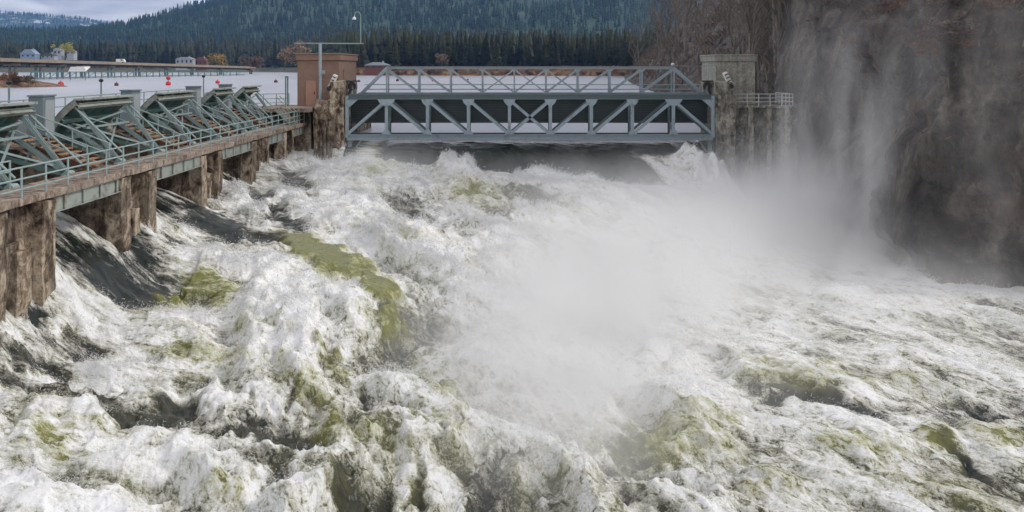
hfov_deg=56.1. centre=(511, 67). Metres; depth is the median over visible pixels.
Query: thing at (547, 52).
conifer tree
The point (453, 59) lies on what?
conifer tree
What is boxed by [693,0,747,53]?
bare tree
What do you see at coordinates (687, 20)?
bare tree
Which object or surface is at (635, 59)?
bare tree
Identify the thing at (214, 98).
spillway gate
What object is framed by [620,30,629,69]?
conifer tree
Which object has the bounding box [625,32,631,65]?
conifer tree
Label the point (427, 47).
conifer tree
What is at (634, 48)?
conifer tree
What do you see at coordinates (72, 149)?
pier stair
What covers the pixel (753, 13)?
bare tree
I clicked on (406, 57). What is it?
conifer tree
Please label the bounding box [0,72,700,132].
lake water
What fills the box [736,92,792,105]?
bank handrail
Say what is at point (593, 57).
conifer tree
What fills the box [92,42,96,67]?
conifer tree
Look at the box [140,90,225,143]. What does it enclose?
spillway gate
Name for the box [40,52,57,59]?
house
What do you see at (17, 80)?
dry shrub
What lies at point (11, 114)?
spillway gate
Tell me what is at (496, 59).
conifer tree
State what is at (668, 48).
bare tree
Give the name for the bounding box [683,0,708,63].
bare tree
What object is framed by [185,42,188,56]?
conifer tree
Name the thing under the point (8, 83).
deck lamp post
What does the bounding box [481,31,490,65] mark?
conifer tree
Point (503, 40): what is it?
conifer tree
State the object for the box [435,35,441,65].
conifer tree
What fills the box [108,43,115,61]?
conifer tree
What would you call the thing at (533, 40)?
conifer tree
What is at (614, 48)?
conifer tree
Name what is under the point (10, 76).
dry shrub
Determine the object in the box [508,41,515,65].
conifer tree
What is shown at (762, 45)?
bare tree
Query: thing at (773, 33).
bare tree
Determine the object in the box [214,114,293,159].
spillway pier
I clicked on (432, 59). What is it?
conifer tree
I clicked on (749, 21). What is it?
bare tree
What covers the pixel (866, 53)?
cliff shrub
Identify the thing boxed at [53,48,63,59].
house
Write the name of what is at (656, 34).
bare tree
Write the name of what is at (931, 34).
cliff shrub
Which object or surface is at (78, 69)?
boat shelter
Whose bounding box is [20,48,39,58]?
house
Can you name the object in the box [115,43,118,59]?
conifer tree
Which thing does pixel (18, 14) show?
mountain forest
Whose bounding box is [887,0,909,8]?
cliff shrub
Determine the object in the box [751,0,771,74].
bare tree
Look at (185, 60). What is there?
house
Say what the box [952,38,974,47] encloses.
cliff shrub
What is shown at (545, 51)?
conifer tree
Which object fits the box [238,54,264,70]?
leafy tree
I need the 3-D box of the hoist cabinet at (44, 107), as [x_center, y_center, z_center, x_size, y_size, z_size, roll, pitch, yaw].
[-22.100,2.450,45.125,0.800,2.300,1.250,0,0,0]
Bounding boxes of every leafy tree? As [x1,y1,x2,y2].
[50,42,75,57]
[206,53,227,64]
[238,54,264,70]
[276,47,294,70]
[281,39,311,65]
[435,53,448,70]
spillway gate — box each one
[0,102,81,189]
[55,95,170,162]
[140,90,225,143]
[201,87,261,132]
[232,85,281,125]
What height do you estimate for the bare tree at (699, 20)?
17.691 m
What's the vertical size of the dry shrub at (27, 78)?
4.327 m
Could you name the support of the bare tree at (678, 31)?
on the rocky bank
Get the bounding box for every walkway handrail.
[0,110,304,197]
[0,160,10,188]
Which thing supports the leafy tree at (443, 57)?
on the wooded hills
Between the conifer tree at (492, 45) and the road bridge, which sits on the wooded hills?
the conifer tree at (492, 45)
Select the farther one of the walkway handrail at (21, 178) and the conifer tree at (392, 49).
the conifer tree at (392, 49)
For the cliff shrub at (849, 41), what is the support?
on the rocky bank
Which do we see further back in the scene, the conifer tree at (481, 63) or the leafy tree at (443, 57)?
the conifer tree at (481, 63)
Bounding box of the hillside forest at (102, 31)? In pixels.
[0,0,689,47]
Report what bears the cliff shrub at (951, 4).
on the rocky bank
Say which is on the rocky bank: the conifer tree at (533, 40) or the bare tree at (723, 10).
the bare tree at (723, 10)
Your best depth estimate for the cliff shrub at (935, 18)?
49.76 m
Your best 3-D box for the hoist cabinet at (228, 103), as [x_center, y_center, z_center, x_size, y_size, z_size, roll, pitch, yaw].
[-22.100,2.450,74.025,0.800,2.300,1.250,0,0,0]
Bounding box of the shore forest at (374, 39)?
[0,21,665,66]
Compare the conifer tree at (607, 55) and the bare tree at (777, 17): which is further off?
the conifer tree at (607, 55)
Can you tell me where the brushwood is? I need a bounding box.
[625,0,1023,152]
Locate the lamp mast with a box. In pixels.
[294,11,363,99]
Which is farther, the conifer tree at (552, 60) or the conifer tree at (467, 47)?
the conifer tree at (467, 47)
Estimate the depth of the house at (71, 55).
1006.00 m
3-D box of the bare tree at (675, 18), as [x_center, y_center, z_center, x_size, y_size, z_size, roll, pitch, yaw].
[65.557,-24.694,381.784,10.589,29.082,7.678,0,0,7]
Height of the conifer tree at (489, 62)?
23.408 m
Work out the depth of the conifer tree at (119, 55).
1139.15 m
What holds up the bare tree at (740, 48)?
on the rocky bank
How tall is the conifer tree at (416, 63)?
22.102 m
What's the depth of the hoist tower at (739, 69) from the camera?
84.05 m
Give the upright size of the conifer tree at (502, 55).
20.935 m
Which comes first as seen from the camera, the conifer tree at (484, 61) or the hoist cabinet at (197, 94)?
the hoist cabinet at (197, 94)
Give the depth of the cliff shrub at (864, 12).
68.57 m
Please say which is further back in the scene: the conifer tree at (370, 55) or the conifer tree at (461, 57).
the conifer tree at (370, 55)
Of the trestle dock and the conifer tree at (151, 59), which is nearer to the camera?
the trestle dock
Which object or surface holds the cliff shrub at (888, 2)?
on the rocky bank
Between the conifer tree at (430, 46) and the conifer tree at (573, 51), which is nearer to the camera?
the conifer tree at (430, 46)
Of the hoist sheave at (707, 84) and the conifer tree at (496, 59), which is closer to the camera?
the hoist sheave at (707, 84)
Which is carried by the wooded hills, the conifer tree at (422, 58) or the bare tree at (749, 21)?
the conifer tree at (422, 58)
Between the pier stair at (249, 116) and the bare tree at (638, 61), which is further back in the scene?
the bare tree at (638, 61)
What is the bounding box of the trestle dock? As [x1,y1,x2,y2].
[30,70,244,78]
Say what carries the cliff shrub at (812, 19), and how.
on the rocky bank
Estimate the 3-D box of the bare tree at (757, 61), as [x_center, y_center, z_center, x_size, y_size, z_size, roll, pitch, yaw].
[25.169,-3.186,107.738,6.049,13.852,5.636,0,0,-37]
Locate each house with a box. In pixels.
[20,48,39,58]
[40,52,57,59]
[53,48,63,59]
[66,49,76,59]
[176,56,194,69]
[195,56,208,70]
[365,61,389,75]
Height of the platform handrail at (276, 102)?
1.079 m
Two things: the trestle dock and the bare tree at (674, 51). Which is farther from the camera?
the trestle dock
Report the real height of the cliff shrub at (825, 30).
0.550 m
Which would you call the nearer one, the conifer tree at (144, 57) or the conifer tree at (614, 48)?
the conifer tree at (614, 48)
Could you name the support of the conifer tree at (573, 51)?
on the wooded hills
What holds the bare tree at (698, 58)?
on the rocky bank
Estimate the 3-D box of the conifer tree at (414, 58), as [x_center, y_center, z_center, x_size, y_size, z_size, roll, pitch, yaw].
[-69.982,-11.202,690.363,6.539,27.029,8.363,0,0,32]
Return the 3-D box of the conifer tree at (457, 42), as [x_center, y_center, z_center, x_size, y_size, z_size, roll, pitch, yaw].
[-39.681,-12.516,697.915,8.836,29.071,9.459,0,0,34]
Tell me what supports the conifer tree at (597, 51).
on the wooded hills
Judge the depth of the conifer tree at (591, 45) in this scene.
704.55 m
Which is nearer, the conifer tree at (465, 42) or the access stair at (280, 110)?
the access stair at (280, 110)
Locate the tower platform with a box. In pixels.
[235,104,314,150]
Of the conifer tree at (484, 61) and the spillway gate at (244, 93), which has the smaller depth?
the spillway gate at (244, 93)
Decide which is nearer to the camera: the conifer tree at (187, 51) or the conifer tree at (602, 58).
the conifer tree at (602, 58)
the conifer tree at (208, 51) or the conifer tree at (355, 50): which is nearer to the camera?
the conifer tree at (355, 50)
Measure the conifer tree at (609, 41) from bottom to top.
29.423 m
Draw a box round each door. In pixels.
[306,81,315,105]
[733,81,741,104]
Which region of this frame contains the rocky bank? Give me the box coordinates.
[624,0,1023,287]
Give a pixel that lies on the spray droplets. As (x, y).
(484, 217)
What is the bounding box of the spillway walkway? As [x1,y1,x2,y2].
[0,122,306,212]
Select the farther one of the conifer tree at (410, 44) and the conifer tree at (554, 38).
the conifer tree at (410, 44)
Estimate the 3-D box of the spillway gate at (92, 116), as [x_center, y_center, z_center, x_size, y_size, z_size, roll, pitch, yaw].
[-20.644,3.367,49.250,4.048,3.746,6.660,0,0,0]
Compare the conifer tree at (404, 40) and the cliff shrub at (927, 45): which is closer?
the cliff shrub at (927, 45)
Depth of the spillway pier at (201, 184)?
52.66 m
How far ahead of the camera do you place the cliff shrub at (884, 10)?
63.61 m
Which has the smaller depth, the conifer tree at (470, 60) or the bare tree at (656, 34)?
the bare tree at (656, 34)
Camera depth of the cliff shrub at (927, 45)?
51.54 m
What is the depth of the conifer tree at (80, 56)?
1203.28 m
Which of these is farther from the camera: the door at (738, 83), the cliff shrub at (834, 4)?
the door at (738, 83)
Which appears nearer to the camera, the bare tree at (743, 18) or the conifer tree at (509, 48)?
the bare tree at (743, 18)
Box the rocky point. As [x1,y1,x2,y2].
[0,80,66,87]
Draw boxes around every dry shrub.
[5,70,17,79]
[7,75,22,84]
[20,75,36,84]
[21,75,32,81]
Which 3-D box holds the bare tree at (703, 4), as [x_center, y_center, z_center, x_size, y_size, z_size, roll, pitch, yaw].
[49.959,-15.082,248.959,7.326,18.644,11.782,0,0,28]
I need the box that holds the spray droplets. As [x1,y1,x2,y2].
[0,141,1023,511]
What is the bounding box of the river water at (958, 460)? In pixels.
[0,140,1023,511]
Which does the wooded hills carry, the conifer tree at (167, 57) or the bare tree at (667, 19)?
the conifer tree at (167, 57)
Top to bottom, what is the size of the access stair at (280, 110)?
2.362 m
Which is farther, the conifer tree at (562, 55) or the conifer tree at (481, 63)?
the conifer tree at (562, 55)
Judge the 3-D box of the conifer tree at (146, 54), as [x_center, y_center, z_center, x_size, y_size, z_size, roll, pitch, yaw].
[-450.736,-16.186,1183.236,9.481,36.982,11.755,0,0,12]
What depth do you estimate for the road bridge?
571.38 m
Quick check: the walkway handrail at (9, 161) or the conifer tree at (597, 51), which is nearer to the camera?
the walkway handrail at (9, 161)
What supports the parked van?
on the road bridge
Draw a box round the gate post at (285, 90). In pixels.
[285,76,287,106]
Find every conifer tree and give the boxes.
[77,39,83,60]
[84,45,90,60]
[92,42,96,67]
[95,39,104,67]
[106,44,110,67]
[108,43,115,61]
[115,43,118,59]
[117,44,120,67]
[125,43,128,67]
[134,47,139,62]
[137,39,144,62]
[141,45,145,67]
[145,40,149,67]
[149,49,154,68]
[163,39,166,63]
[163,42,171,63]
[170,43,176,63]
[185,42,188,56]
[188,42,193,57]
[197,46,201,56]
[205,44,212,64]
[212,39,216,55]
[232,41,242,65]
[272,38,278,67]
[276,43,281,65]
[353,38,360,65]
[356,42,360,67]
[360,44,364,67]
[361,42,365,67]
[368,43,373,62]
[373,47,377,61]
[378,39,385,61]
[380,47,384,62]
[383,32,392,63]
[391,35,399,59]
[391,39,400,69]
[399,36,402,65]
[401,33,405,65]
[401,37,412,65]
[405,31,413,65]
[410,34,418,65]
[415,41,418,65]
[418,32,427,65]
[425,33,429,65]
[427,32,434,62]
[428,37,436,65]
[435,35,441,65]
[441,40,446,69]
[445,31,450,65]
[448,36,457,65]
[455,31,459,65]
[456,33,466,65]
[463,30,467,61]
[466,36,469,63]
[466,37,475,69]
[472,32,480,65]
[475,42,479,65]
[478,36,480,65]
[479,43,484,65]
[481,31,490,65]
[481,39,487,63]
[485,41,492,65]
[490,34,494,60]
[492,36,502,70]
[495,33,502,61]
[500,41,506,65]
[502,33,507,63]
[507,39,514,65]
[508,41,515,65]
[513,41,519,65]
[515,31,524,65]
[522,37,527,65]
[525,43,532,65]
[532,32,534,52]
[533,37,540,65]
[534,35,542,65]
[536,38,543,65]
[541,38,544,63]
[542,37,546,61]
[543,35,549,65]
[548,37,556,69]
[549,30,552,48]
[549,30,560,65]
[554,41,559,65]
[558,33,563,65]
[559,35,565,65]
[563,36,571,65]
[570,40,573,63]
[572,33,578,63]
[572,39,574,59]
[575,39,585,65]
[579,37,586,63]
[583,31,588,65]
[587,34,591,64]
[588,38,592,61]
[590,41,597,65]
[593,32,600,65]
[594,33,599,63]
[597,29,606,65]
[603,40,610,65]
[607,30,613,65]
[611,30,619,65]
[612,36,620,65]
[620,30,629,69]
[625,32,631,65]
[630,32,637,65]
[641,27,648,54]
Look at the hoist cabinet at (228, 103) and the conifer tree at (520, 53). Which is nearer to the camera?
the hoist cabinet at (228, 103)
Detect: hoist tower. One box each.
[295,53,358,105]
[700,54,757,104]
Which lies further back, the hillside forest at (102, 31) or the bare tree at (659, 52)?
the hillside forest at (102, 31)
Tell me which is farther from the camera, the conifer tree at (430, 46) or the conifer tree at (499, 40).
the conifer tree at (430, 46)
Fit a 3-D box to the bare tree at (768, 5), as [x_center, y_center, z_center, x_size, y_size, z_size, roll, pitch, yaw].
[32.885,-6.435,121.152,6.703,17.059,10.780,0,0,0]
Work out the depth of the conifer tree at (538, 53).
675.49 m
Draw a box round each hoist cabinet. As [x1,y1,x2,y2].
[27,94,56,144]
[119,89,141,129]
[185,86,201,119]
[218,84,232,113]
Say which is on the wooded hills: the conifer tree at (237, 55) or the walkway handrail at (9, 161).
the conifer tree at (237, 55)
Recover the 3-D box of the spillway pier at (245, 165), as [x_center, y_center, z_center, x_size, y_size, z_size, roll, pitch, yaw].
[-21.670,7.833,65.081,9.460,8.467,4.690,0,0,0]
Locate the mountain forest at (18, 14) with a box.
[0,9,126,29]
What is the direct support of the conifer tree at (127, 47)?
on the wooded hills
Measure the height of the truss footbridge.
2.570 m
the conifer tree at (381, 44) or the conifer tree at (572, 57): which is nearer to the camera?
the conifer tree at (572, 57)
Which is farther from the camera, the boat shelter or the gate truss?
the boat shelter
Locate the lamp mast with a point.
(321, 71)
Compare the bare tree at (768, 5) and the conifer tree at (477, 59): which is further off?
the conifer tree at (477, 59)
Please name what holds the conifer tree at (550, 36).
on the wooded hills
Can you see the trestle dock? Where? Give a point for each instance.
(95, 76)
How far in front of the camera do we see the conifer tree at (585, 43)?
718.07 m
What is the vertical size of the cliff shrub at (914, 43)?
0.984 m
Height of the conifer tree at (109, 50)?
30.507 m
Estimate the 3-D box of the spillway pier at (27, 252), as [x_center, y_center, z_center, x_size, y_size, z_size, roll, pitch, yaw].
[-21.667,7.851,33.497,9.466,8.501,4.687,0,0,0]
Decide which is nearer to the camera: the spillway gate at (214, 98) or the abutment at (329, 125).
the spillway gate at (214, 98)
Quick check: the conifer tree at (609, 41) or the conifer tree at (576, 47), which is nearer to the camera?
the conifer tree at (609, 41)
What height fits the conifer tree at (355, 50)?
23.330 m
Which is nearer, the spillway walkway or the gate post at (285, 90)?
the spillway walkway
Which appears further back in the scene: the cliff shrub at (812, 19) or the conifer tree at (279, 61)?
the conifer tree at (279, 61)
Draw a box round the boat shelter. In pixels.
[68,67,89,79]
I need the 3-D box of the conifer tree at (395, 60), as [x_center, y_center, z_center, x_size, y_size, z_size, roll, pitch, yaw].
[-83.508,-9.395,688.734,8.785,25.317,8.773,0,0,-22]
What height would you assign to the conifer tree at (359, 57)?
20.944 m
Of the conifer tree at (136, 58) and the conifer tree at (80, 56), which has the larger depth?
the conifer tree at (80, 56)
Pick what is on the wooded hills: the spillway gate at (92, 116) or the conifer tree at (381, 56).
the conifer tree at (381, 56)
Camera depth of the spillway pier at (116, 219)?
41.88 m
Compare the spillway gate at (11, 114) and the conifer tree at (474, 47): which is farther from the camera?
the conifer tree at (474, 47)
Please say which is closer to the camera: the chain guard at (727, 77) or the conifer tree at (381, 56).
the chain guard at (727, 77)
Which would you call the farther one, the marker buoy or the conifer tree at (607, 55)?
the conifer tree at (607, 55)
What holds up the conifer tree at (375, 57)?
on the wooded hills
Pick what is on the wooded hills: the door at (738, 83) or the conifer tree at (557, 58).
the conifer tree at (557, 58)
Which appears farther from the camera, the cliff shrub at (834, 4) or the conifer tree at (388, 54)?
the conifer tree at (388, 54)
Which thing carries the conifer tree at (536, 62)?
on the wooded hills
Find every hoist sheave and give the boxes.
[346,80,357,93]
[702,80,712,93]
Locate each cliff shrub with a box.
[805,15,818,21]
[819,27,830,32]
[823,0,852,10]
[841,34,864,45]
[852,47,877,59]
[861,3,886,17]
[866,0,905,16]
[877,0,900,5]
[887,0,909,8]
[909,39,926,47]
[914,26,960,45]
[916,40,944,54]
[923,15,968,33]
[934,0,961,7]
[934,18,985,38]
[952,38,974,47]
[979,0,1021,4]
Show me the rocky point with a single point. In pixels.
(26, 84)
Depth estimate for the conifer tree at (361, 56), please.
709.45 m
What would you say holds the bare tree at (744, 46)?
on the rocky bank
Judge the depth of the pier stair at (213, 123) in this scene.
64.52 m
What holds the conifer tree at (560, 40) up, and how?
on the wooded hills
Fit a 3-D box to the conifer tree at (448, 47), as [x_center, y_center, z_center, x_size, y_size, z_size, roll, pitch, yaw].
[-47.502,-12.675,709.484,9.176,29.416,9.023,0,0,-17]
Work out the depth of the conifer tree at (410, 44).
703.21 m
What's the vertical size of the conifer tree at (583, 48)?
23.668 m
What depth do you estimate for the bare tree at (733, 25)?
177.44 m
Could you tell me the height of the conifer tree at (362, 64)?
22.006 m
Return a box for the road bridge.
[0,58,255,77]
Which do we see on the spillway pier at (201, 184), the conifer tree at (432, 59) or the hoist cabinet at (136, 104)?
the hoist cabinet at (136, 104)
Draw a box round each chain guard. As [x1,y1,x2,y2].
[327,74,337,92]
[722,72,733,88]
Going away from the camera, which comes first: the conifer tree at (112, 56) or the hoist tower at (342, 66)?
the hoist tower at (342, 66)
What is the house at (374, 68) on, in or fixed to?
on the wooded hills
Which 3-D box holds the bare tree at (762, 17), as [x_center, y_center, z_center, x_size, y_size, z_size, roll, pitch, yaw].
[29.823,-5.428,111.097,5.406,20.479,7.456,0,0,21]
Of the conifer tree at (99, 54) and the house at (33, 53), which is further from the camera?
the conifer tree at (99, 54)
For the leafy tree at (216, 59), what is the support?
on the wooded hills
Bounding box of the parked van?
[116,59,125,62]
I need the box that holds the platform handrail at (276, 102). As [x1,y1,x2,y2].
[245,93,288,106]
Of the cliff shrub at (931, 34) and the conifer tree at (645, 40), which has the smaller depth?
the cliff shrub at (931, 34)
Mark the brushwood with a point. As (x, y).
(651, 49)
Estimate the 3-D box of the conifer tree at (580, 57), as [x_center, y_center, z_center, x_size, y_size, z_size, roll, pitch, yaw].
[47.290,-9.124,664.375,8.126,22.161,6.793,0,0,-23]
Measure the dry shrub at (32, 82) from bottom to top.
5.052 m
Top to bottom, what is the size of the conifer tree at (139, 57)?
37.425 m
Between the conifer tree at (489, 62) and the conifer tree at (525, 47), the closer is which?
the conifer tree at (525, 47)
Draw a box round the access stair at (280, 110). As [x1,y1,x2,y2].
[275,96,297,124]
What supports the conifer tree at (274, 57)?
on the wooded hills
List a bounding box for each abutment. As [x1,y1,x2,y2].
[313,79,370,159]
[699,80,798,206]
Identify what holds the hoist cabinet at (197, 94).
on the spillway pier at (245, 165)
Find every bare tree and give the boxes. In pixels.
[628,9,646,65]
[628,37,653,76]
[639,1,663,61]
[642,6,693,67]
[645,0,682,85]
[650,1,675,34]
[654,0,692,37]
[656,0,676,59]
[659,0,689,46]
[672,5,721,76]
[674,1,684,35]
[677,0,705,47]
[682,0,698,47]
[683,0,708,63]
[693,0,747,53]
[700,0,718,38]
[702,0,760,99]
[721,0,771,66]
[722,0,725,19]
[723,0,754,53]
[729,0,746,53]
[729,0,749,50]
[733,0,772,36]
[736,6,769,35]
[737,0,771,52]
[745,0,770,68]
[747,0,771,95]
[747,21,778,103]
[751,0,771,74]
[752,0,771,39]
[768,0,780,40]
[769,0,786,66]
[772,0,776,72]
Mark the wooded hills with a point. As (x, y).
(591, 21)
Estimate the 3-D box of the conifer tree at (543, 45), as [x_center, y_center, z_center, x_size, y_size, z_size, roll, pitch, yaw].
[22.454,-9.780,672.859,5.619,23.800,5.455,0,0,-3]
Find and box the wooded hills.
[0,0,701,75]
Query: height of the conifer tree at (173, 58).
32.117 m
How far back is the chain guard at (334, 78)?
77.65 m
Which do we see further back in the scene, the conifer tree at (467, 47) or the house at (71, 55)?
the house at (71, 55)
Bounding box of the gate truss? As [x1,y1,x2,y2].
[345,94,714,152]
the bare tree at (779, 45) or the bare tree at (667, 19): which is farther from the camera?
the bare tree at (667, 19)
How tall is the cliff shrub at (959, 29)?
1.128 m
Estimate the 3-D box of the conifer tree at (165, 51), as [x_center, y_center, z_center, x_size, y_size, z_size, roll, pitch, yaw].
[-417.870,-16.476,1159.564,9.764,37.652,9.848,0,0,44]
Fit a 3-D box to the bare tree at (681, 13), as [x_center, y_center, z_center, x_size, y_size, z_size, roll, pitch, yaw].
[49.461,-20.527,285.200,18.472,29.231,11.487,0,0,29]
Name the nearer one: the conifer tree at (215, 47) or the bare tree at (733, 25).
the bare tree at (733, 25)
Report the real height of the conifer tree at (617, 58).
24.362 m
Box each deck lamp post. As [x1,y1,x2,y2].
[6,81,11,102]
[99,79,103,95]
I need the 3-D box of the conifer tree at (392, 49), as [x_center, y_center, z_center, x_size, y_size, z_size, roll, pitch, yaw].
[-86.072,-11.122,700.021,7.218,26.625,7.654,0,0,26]
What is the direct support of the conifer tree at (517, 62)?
on the wooded hills
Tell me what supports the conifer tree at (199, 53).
on the wooded hills
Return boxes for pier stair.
[9,114,113,169]
[111,107,191,148]
[176,99,240,135]
[218,97,273,126]
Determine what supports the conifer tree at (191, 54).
on the wooded hills
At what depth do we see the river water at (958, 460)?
33.84 m
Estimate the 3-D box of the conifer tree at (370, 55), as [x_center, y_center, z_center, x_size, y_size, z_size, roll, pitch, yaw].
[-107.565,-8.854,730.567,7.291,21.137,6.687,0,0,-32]
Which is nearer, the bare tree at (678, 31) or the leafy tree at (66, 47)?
the bare tree at (678, 31)
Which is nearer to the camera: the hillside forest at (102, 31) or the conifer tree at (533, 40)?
the conifer tree at (533, 40)
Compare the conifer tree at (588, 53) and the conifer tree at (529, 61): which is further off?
the conifer tree at (588, 53)
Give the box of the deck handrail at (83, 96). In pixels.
[0,89,185,107]
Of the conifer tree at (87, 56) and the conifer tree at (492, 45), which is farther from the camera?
the conifer tree at (87, 56)
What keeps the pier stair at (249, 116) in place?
on the spillway walkway
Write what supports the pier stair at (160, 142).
on the spillway walkway
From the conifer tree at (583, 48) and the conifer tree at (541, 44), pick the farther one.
the conifer tree at (541, 44)
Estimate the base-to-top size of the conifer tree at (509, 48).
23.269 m
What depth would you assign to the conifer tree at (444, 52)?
680.99 m
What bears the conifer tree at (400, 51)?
on the wooded hills
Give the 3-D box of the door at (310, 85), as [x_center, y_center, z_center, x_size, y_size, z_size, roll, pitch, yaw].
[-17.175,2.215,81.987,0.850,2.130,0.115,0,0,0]
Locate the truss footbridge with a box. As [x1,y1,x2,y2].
[358,66,702,93]
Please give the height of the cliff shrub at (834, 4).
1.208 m
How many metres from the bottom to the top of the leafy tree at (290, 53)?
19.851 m
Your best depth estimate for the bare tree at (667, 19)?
368.39 m
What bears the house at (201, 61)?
on the wooded hills
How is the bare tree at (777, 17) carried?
on the rocky bank
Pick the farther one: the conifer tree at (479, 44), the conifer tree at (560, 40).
the conifer tree at (479, 44)
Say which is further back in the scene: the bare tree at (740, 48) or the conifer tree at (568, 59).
the conifer tree at (568, 59)
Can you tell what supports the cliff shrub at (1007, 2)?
on the rocky bank
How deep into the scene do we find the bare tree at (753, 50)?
100.45 m
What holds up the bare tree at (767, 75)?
on the rocky bank
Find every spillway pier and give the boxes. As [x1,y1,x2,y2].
[0,143,156,253]
[0,198,56,322]
[95,129,222,207]
[168,119,269,184]
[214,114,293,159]
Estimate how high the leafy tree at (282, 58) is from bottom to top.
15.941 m
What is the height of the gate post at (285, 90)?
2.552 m

